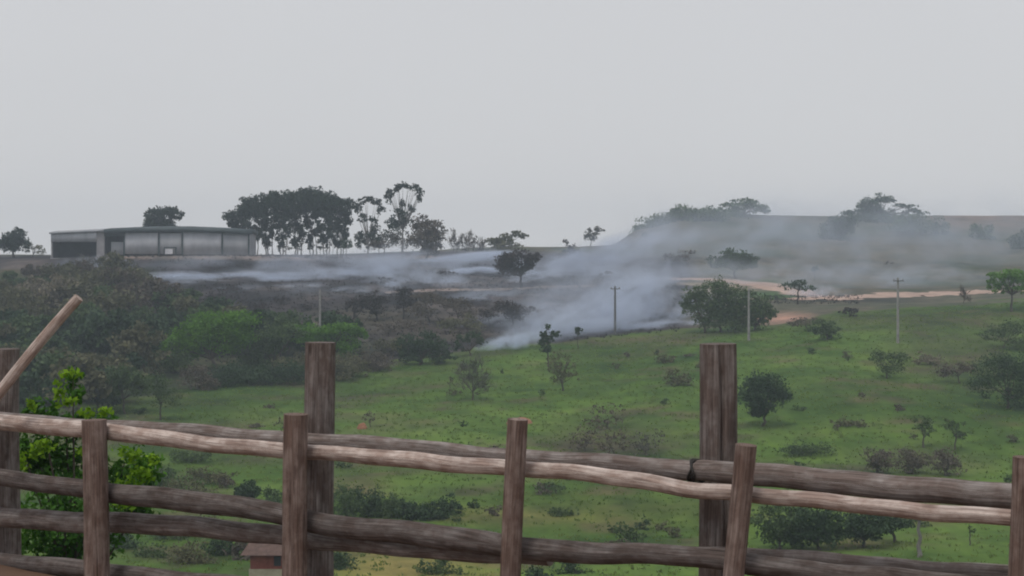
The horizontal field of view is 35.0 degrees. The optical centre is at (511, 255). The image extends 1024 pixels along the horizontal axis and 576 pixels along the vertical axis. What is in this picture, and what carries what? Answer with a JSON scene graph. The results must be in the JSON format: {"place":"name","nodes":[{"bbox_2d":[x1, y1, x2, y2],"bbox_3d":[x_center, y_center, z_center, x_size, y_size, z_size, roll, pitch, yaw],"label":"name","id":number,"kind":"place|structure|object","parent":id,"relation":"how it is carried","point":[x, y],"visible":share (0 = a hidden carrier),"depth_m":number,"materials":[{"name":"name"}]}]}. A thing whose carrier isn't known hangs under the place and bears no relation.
{"place":"outdoors","nodes":[
{"label":"outdoors","id":0,"kind":"place"},
{"bbox_2d":[385,285,595,292],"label":"path","id":1,"kind":"structure","parent":0,"point":[447,289],"depth_m":282.32,"materials":[{"name":"beige soil"}]},
{"bbox_2d":[0,211,1023,575],"bbox_3d":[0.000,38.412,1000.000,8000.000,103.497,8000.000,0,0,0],"label":"terrain","id":2,"kind":"structure","parent":0,"point":[784,249],"depth_m":189.02,"materials":[{"name":"green plant"}]},
{"bbox_2d":[0,227,31,257],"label":"tree","id":3,"kind":"object","parent":2,"relation":"on","point":[14,240],"visible":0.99,"depth_m":334.13,"materials":[{"name":"green plant"}]},
{"bbox_2d":[0,313,55,339],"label":"tree","id":4,"kind":"object","parent":2,"relation":"on","point":[33,324],"visible":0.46,"depth_m":208.20,"materials":[{"name":"green plant"}]},
{"bbox_2d":[0,334,70,373],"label":"tree","id":5,"kind":"object","parent":2,"relation":"on","point":[55,343],"visible":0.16,"depth_m":190.13,"materials":[{"name":"green plant"}]},
{"bbox_2d":[16,300,61,317],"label":"tree","id":6,"kind":"object","parent":2,"relation":"on","point":[34,310],"visible":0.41,"depth_m":226.60,"materials":[{"name":"green plant"}]},
{"bbox_2d":[0,294,82,399],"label":"wooden pole","id":7,"kind":"object","parent":2,"relation":"on","point":[26,358],"visible":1,"depth_m":9.96,"materials":[{"name":"brown wood"}]},
{"bbox_2d":[19,371,66,411],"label":"tree","id":8,"kind":"object","parent":2,"relation":"on","point":[26,391],"visible":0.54,"depth_m":161.80,"materials":[{"name":"green plant"}]},
{"bbox_2d":[33,273,84,310],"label":"tree","id":9,"kind":"object","parent":2,"relation":"on","point":[56,292],"visible":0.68,"depth_m":241.35,"materials":[{"name":"green plant"}]},
{"bbox_2d":[32,348,87,377],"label":"tree","id":10,"kind":"object","parent":2,"relation":"on","point":[46,361],"visible":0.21,"depth_m":171.56,"materials":[{"name":"green plant"}]},
{"bbox_2d":[39,351,112,415],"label":"tree","id":11,"kind":"object","parent":2,"relation":"on","point":[98,384],"visible":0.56,"depth_m":162.11,"materials":[{"name":"green plant"}]},
{"bbox_2d":[57,301,101,344],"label":"tree","id":12,"kind":"object","parent":2,"relation":"on","point":[82,310],"visible":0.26,"depth_m":214.75,"materials":[{"name":"green plant"}]},
{"bbox_2d":[19,365,166,559],"bbox_3d":[-4.081,2.461,15.421,1.661,2.881,1.105,0,0,0],"label":"leafy bush","id":13,"kind":"object","parent":2,"relation":"on","point":[141,470],"visible":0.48,"depth_m":15.37,"materials":[{"name":"green plant"}]},
{"bbox_2d":[66,306,135,356],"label":"tree","id":14,"kind":"object","parent":2,"relation":"on","point":[120,321],"visible":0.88,"depth_m":201.36,"materials":[{"name":"green plant"}]},
{"bbox_2d":[59,289,143,318],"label":"tree","id":15,"kind":"object","parent":2,"relation":"on","point":[119,298],"visible":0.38,"depth_m":224.15,"materials":[{"name":"green plant"}]},
{"bbox_2d":[95,250,132,269],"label":"tree","id":16,"kind":"object","parent":2,"relation":"on","point":[118,259],"visible":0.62,"depth_m":285.45,"materials":[{"name":"green plant"}]},
{"bbox_2d":[99,265,141,290],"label":"tree","id":17,"kind":"object","parent":2,"relation":"on","point":[132,278],"visible":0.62,"depth_m":255.77,"materials":[{"name":"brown plant"}]},
{"bbox_2d":[93,353,147,399],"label":"tree","id":18,"kind":"object","parent":2,"relation":"on","point":[116,362],"visible":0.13,"depth_m":171.78,"materials":[{"name":"green plant"}]},
{"bbox_2d":[95,362,153,413],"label":"tree","id":19,"kind":"object","parent":2,"relation":"on","point":[134,380],"visible":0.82,"depth_m":164.68,"materials":[{"name":"green plant"}]},
{"bbox_2d":[111,284,151,312],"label":"tree","id":20,"kind":"object","parent":2,"relation":"on","point":[142,302],"visible":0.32,"depth_m":236.77,"materials":[{"name":"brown plant"}]},
{"bbox_2d":[106,319,172,374],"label":"tree","id":21,"kind":"object","parent":2,"relation":"on","point":[136,339],"visible":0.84,"depth_m":189.93,"materials":[{"name":"green plant"}]},
{"bbox_2d":[49,226,257,258],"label":"metal shed","id":22,"kind":"structure","parent":2,"relation":"on","point":[167,240],"depth_m":317.02,"materials":[{"name":"metal"}]},
{"bbox_2d":[132,539,175,557],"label":"bush","id":23,"kind":"object","parent":2,"relation":"on","point":[156,553],"visible":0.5,"depth_m":96.15,"materials":[{"name":"green plant"}]},
{"bbox_2d":[137,276,186,312],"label":"tree","id":24,"kind":"object","parent":2,"relation":"on","point":[151,283],"visible":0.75,"depth_m":242.89,"materials":[{"name":"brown plant"}]},
{"bbox_2d":[142,371,184,419],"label":"tree","id":25,"kind":"object","parent":2,"relation":"on","point":[162,391],"visible":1,"depth_m":159.69,"materials":[{"name":"green plant"}]},
{"bbox_2d":[143,205,184,226],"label":"tree","id":26,"kind":"object","parent":2,"relation":"on","point":[152,218],"visible":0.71,"depth_m":351.01,"materials":[{"name":"green plant"}]},
{"bbox_2d":[150,341,195,372],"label":"bush","id":27,"kind":"object","parent":2,"relation":"on","point":[167,364],"visible":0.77,"depth_m":194.49,"materials":[{"name":"green plant"}]},
{"bbox_2d":[150,287,203,315],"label":"tree","id":28,"kind":"object","parent":2,"relation":"on","point":[195,294],"visible":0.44,"depth_m":241.86,"materials":[{"name":"green plant"}]},
{"bbox_2d":[172,295,203,314],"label":"tree","id":29,"kind":"object","parent":2,"relation":"on","point":[186,304],"visible":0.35,"depth_m":228.91,"materials":[{"name":"green plant"}]},
{"bbox_2d":[157,538,219,564],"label":"bush","id":30,"kind":"object","parent":2,"relation":"on","point":[184,556],"visible":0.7,"depth_m":93.52,"materials":[{"name":"green plant"}]},
{"bbox_2d":[169,449,211,463],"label":"bush","id":31,"kind":"object","parent":2,"relation":"on","point":[180,456],"visible":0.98,"depth_m":135.72,"materials":[{"name":"green plant"}]},
{"bbox_2d":[162,474,225,492],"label":"bush","id":32,"kind":"object","parent":2,"relation":"on","point":[192,484],"visible":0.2,"depth_m":118.28,"materials":[{"name":"green plant"}]},
{"bbox_2d":[176,363,220,390],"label":"shrub","id":33,"kind":"object","parent":2,"relation":"on","point":[206,379],"visible":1,"depth_m":181.75,"materials":[{"name":"green plant"}]},
{"bbox_2d":[180,465,237,483],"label":"bush","id":34,"kind":"object","parent":2,"relation":"on","point":[202,475],"visible":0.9,"depth_m":125.56,"materials":[{"name":"green plant"}]},
{"bbox_2d":[158,308,261,372],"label":"acacia tree","id":35,"kind":"object","parent":2,"relation":"on","point":[228,327],"visible":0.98,"depth_m":195.82,"materials":[{"name":"green plant"}]},
{"bbox_2d":[198,539,241,555],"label":"bush","id":36,"kind":"object","parent":2,"relation":"on","point":[218,545],"visible":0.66,"depth_m":96.53,"materials":[{"name":"green plant"}]},
{"bbox_2d":[198,362,244,387],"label":"bush","id":37,"kind":"object","parent":2,"relation":"on","point":[222,376],"visible":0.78,"depth_m":184.69,"materials":[{"name":"green plant"}]},
{"bbox_2d":[221,207,247,228],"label":"eucalyptus tree","id":38,"kind":"object","parent":2,"relation":"on","point":[234,219],"visible":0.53,"depth_m":334.52,"materials":[{"name":"green plant"}]},
{"bbox_2d":[233,479,261,497],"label":"bush","id":39,"kind":"object","parent":2,"relation":"on","point":[251,489],"visible":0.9,"depth_m":117.61,"materials":[{"name":"green plant"}]},
{"bbox_2d":[222,357,278,385],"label":"bush","id":40,"kind":"object","parent":2,"relation":"on","point":[250,375],"visible":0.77,"depth_m":186.93,"materials":[{"name":"green plant"}]},
{"bbox_2d":[234,194,271,254],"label":"eucalyptus tree","id":41,"kind":"object","parent":2,"relation":"on","point":[255,211],"visible":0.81,"depth_m":329.53,"materials":[{"name":"green plant"}]},
{"bbox_2d":[240,543,281,575],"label":"hut","id":42,"kind":"object","parent":2,"relation":"on","point":[265,559],"visible":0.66,"depth_m":82.00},
{"bbox_2d":[257,192,279,254],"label":"eucalyptus tree","id":43,"kind":"object","parent":2,"relation":"on","point":[266,226],"visible":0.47,"depth_m":337.35,"materials":[{"name":"green plant"}]},
{"bbox_2d":[235,320,309,371],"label":"tree","id":44,"kind":"object","parent":2,"relation":"on","point":[275,336],"visible":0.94,"depth_m":197.42,"materials":[{"name":"green plant"}]},
{"bbox_2d":[257,355,304,384],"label":"bush","id":45,"kind":"object","parent":2,"relation":"on","point":[289,369],"visible":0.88,"depth_m":187.31,"materials":[{"name":"green plant"}]},
{"bbox_2d":[264,189,304,254],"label":"eucalyptus tree","id":46,"kind":"object","parent":2,"relation":"on","point":[284,206],"visible":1,"depth_m":327.52,"materials":[{"name":"green plant"}]},
{"bbox_2d":[263,308,313,355],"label":"tree","id":47,"kind":"object","parent":2,"relation":"on","point":[281,316],"visible":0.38,"depth_m":213.08,"materials":[{"name":"green plant"}]},
{"bbox_2d":[285,185,316,255],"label":"eucalyptus tree","id":48,"kind":"object","parent":2,"relation":"on","point":[297,227],"visible":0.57,"depth_m":333.49,"materials":[{"name":"green plant"}]},
{"bbox_2d":[297,186,327,255],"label":"eucalyptus tree","id":49,"kind":"object","parent":2,"relation":"on","point":[308,222],"visible":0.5,"depth_m":339.57,"materials":[{"name":"green plant"}]},
{"bbox_2d":[267,350,358,380],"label":"bush","id":50,"kind":"object","parent":2,"relation":"on","point":[342,366],"visible":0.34,"depth_m":191.43,"materials":[{"name":"green plant"}]},
{"bbox_2d":[306,190,341,256],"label":"eucalyptus tree","id":51,"kind":"object","parent":2,"relation":"on","point":[328,214],"visible":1,"depth_m":328.89,"materials":[{"name":"green plant"}]},
{"bbox_2d":[286,322,368,358],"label":"acacia tree","id":52,"kind":"object","parent":2,"relation":"on","point":[326,332],"visible":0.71,"depth_m":202.21,"materials":[{"name":"green plant"}]},
{"bbox_2d":[314,310,362,354],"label":"tree","id":53,"kind":"object","parent":2,"relation":"on","point":[331,318],"visible":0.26,"depth_m":212.10,"materials":[{"name":"green plant"}]},
{"bbox_2d":[329,193,356,256],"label":"eucalyptus tree","id":54,"kind":"object","parent":2,"relation":"on","point":[343,214],"visible":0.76,"depth_m":334.69,"materials":[{"name":"green plant"}]},
{"bbox_2d":[333,484,365,516],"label":"bush","id":55,"kind":"object","parent":2,"relation":"on","point":[349,508],"visible":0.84,"depth_m":110.70,"materials":[{"name":"green plant"}]},
{"bbox_2d":[352,196,385,258],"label":"eucalyptus tree","id":56,"kind":"object","parent":2,"relation":"on","point":[366,235],"visible":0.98,"depth_m":331.82,"materials":[{"name":"green plant"}]},
{"bbox_2d":[352,484,385,517],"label":"bush","id":57,"kind":"object","parent":2,"relation":"on","point":[372,503],"visible":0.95,"depth_m":111.53,"materials":[{"name":"green plant"}]},
{"bbox_2d":[354,290,390,320],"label":"burnt shrub","id":58,"kind":"object","parent":2,"relation":"on","point":[373,307],"visible":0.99,"depth_m":244.95,"materials":[{"name":"brown plant"}]},
{"bbox_2d":[354,345,401,371],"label":"bush","id":59,"kind":"object","parent":2,"relation":"on","point":[372,357],"visible":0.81,"depth_m":200.24,"materials":[{"name":"green plant"}]},
{"bbox_2d":[357,227,409,257],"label":"tree","id":60,"kind":"object","parent":2,"relation":"on","point":[392,236],"visible":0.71,"depth_m":335.81,"materials":[{"name":"green plant"}]},
{"bbox_2d":[369,491,407,518],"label":"bush","id":61,"kind":"object","parent":2,"relation":"on","point":[387,508],"visible":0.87,"depth_m":111.58,"materials":[{"name":"green plant"}]},
{"bbox_2d":[389,286,414,319],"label":"burnt shrub","id":62,"kind":"object","parent":2,"relation":"on","point":[404,290],"visible":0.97,"depth_m":245.78,"materials":[{"name":"brown plant"}]},
{"bbox_2d":[383,181,424,259],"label":"eucalyptus tree","id":63,"kind":"object","parent":2,"relation":"on","point":[403,216],"visible":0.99,"depth_m":329.88,"materials":[{"name":"green plant"}]},
{"bbox_2d":[390,498,424,520],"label":"bush","id":64,"kind":"object","parent":2,"relation":"on","point":[407,510],"visible":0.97,"depth_m":110.84,"materials":[{"name":"green plant"}]},
{"bbox_2d":[391,327,458,364],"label":"tree","id":65,"kind":"object","parent":2,"relation":"on","point":[416,346],"visible":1,"depth_m":205.40,"materials":[{"name":"green plant"}]},
{"bbox_2d":[403,292,446,322],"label":"burnt shrub","id":66,"kind":"object","parent":2,"relation":"on","point":[430,298],"visible":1,"depth_m":242.70,"materials":[{"name":"brown plant"}]},
{"bbox_2d":[404,213,448,261],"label":"tree","id":67,"kind":"object","parent":2,"relation":"on","point":[428,238],"visible":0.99,"depth_m":323.31,"materials":[{"name":"green plant"}]},
{"bbox_2d":[413,501,451,520],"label":"bush","id":68,"kind":"object","parent":2,"relation":"on","point":[429,513],"visible":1,"depth_m":110.59,"materials":[{"name":"green plant"}]},
{"bbox_2d":[415,558,464,575],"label":"bush","id":69,"kind":"object","parent":2,"relation":"on","point":[440,564],"visible":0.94,"depth_m":89.80,"materials":[{"name":"green plant"}]},
{"bbox_2d":[434,296,477,319],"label":"burnt shrub","id":70,"kind":"object","parent":2,"relation":"on","point":[451,304],"visible":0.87,"depth_m":244.13,"materials":[{"name":"brown plant"}]},
{"bbox_2d":[434,311,486,333],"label":"shrub","id":71,"kind":"object","parent":2,"relation":"on","point":[475,325],"visible":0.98,"depth_m":233.71,"materials":[{"name":"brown plant"}]},
{"bbox_2d":[452,330,487,355],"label":"tree","id":72,"kind":"object","parent":2,"relation":"on","point":[463,340],"visible":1,"depth_m":210.88,"materials":[{"name":"green plant"}]},
{"bbox_2d":[449,354,497,399],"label":"tree","id":73,"kind":"object","parent":2,"relation":"on","point":[468,366],"visible":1,"depth_m":174.84,"materials":[{"name":"green plant"}]},
{"bbox_2d":[127,254,858,362],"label":"charred stubble","id":74,"kind":"object","parent":2,"relation":"on","point":[424,270],"visible":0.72,"depth_m":280.19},
{"bbox_2d":[484,230,528,250],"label":"tree","id":75,"kind":"object","parent":2,"relation":"on","point":[501,243],"visible":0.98,"depth_m":383.89,"materials":[{"name":"green plant"}]},
{"bbox_2d":[0,342,1023,575],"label":"wooden fence","id":76,"kind":"object","parent":2,"relation":"on","point":[722,475],"visible":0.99,"depth_m":8.08,"materials":[{"name":"brown wood"}]},
{"bbox_2d":[490,299,540,328],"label":"tree","id":77,"kind":"object","parent":2,"relation":"on","point":[512,314],"visible":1,"depth_m":237.50,"materials":[{"name":"brown plant"}]},
{"bbox_2d":[492,248,542,287],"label":"tree","id":78,"kind":"object","parent":2,"relation":"on","point":[506,262],"visible":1,"depth_m":285.59,"materials":[{"name":"green plant"}]},
{"bbox_2d":[537,323,561,366],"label":"tree","id":79,"kind":"object","parent":2,"relation":"on","point":[545,339],"visible":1,"depth_m":198.86,"materials":[{"name":"green plant"}]},
{"bbox_2d":[545,349,581,390],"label":"tree","id":80,"kind":"object","parent":2,"relation":"on","point":[563,374],"visible":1,"depth_m":178.91,"materials":[{"name":"green plant"}]},
{"bbox_2d":[582,402,626,429],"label":"shrub","id":81,"kind":"object","parent":2,"relation":"on","point":[607,421],"visible":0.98,"depth_m":153.05,"materials":[{"name":"green plant"}]},
{"bbox_2d":[612,521,648,542],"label":"bush","id":82,"kind":"object","parent":2,"relation":"on","point":[632,533],"visible":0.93,"depth_m":101.89,"materials":[{"name":"green plant"}]},
{"bbox_2d":[661,368,694,386],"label":"bush","id":83,"kind":"object","parent":2,"relation":"on","point":[677,381],"visible":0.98,"depth_m":176.80,"materials":[{"name":"green plant"}]},
{"bbox_2d":[628,202,738,233],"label":"tree","id":84,"kind":"object","parent":2,"relation":"on","point":[695,214],"visible":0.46,"depth_m":459.19,"materials":[{"name":"green plant"}]},
{"bbox_2d":[678,275,778,332],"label":"tree","id":85,"kind":"object","parent":2,"relation":"on","point":[732,310],"visible":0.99,"depth_m":223.21,"materials":[{"name":"green plant"}]},
{"bbox_2d":[705,247,759,277],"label":"acacia tree","id":86,"kind":"object","parent":2,"relation":"on","point":[730,261],"visible":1,"depth_m":338.63,"materials":[{"name":"green plant"}]},
{"bbox_2d":[717,197,770,218],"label":"acacia tree","id":87,"kind":"object","parent":2,"relation":"on","point":[746,205],"visible":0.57,"depth_m":472.90,"materials":[{"name":"green plant"}]},
{"bbox_2d":[737,368,795,426],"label":"tree","id":88,"kind":"object","parent":2,"relation":"on","point":[771,391],"visible":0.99,"depth_m":150.40,"materials":[{"name":"green plant"}]},
{"bbox_2d":[750,504,810,549],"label":"tree","id":89,"kind":"object","parent":2,"relation":"on","point":[776,529],"visible":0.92,"depth_m":98.91,"materials":[{"name":"green plant"}]},
{"bbox_2d":[773,437,837,456],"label":"bush","id":90,"kind":"object","parent":2,"relation":"on","point":[804,450],"visible":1,"depth_m":139.69,"materials":[{"name":"green plant"}]},
{"bbox_2d":[782,507,858,549],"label":"tree","id":91,"kind":"object","parent":2,"relation":"on","point":[824,528],"visible":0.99,"depth_m":98.46,"materials":[{"name":"green plant"}]},
{"bbox_2d":[804,319,842,339],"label":"bush","id":92,"kind":"object","parent":2,"relation":"on","point":[828,330],"visible":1,"depth_m":204.59,"materials":[{"name":"green plant"}]},
{"bbox_2d":[817,211,860,240],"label":"tree","id":93,"kind":"object","parent":2,"relation":"on","point":[841,225],"visible":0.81,"depth_m":429.13,"materials":[{"name":"green plant"}]},
{"bbox_2d":[834,512,900,547],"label":"tree","id":94,"kind":"object","parent":2,"relation":"on","point":[864,527],"visible":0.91,"depth_m":99.40,"materials":[{"name":"green plant"}]},
{"bbox_2d":[858,446,893,473],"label":"shrub","id":95,"kind":"object","parent":2,"relation":"on","point":[876,462],"visible":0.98,"depth_m":130.73,"materials":[{"name":"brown plant"}]},
{"bbox_2d":[841,192,929,223],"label":"tree","id":96,"kind":"object","parent":2,"relation":"on","point":[873,207],"visible":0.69,"depth_m":466.63,"materials":[{"name":"green plant"}]},
{"bbox_2d":[867,348,912,378],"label":"bush","id":97,"kind":"object","parent":2,"relation":"on","point":[879,356],"visible":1,"depth_m":176.71,"materials":[{"name":"green plant"}]},
{"bbox_2d":[889,446,930,473],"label":"shrub","id":98,"kind":"object","parent":2,"relation":"on","point":[916,463],"visible":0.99,"depth_m":130.67,"materials":[{"name":"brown plant"}]},
{"bbox_2d":[886,213,950,234],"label":"tree","id":99,"kind":"object","parent":2,"relation":"on","point":[910,222],"visible":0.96,"depth_m":439.38,"materials":[{"name":"green plant"}]},
{"bbox_2d":[923,445,967,475],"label":"shrub","id":100,"kind":"object","parent":2,"relation":"on","point":[948,461],"visible":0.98,"depth_m":129.67,"materials":[{"name":"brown plant"}]},
{"bbox_2d":[933,361,979,383],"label":"shrub","id":101,"kind":"object","parent":2,"relation":"on","point":[951,371],"visible":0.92,"depth_m":175.02,"materials":[{"name":"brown plant"}]},
{"bbox_2d":[968,223,995,239],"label":"tree","id":102,"kind":"object","parent":2,"relation":"on","point":[985,232],"visible":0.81,"depth_m":429.43,"materials":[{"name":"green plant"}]},
{"bbox_2d":[963,348,1023,408],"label":"tree","id":103,"kind":"object","parent":2,"relation":"on","point":[1014,372],"visible":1,"depth_m":160.38,"materials":[{"name":"green plant"}]},
{"bbox_2d":[974,318,1023,349],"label":"bush","id":104,"kind":"object","parent":2,"relation":"on","point":[1013,327],"visible":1,"depth_m":199.52,"materials":[{"name":"green plant"}]},
{"bbox_2d":[986,268,1023,311],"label":"acacia tree","id":105,"kind":"object","parent":2,"relation":"on","point":[1014,276],"visible":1,"depth_m":229.58,"materials":[{"name":"green plant"}]},
{"bbox_2d":[0,0,1023,254],"label":"sky","id":106,"kind":"structure","parent":0,"point":[550,121],"materials":[{"name":"grey"}]},
{"bbox_2d":[666,278,862,300],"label":"dirt road","id":107,"kind":"structure","parent":0,"point":[767,286],"depth_m":311.16,"materials":[{"name":"beige soil"}]},
{"bbox_2d":[782,289,1016,299],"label":"dirt road","id":108,"kind":"structure","parent":0,"point":[903,294],"depth_m":296.12,"materials":[{"name":"beige soil"}]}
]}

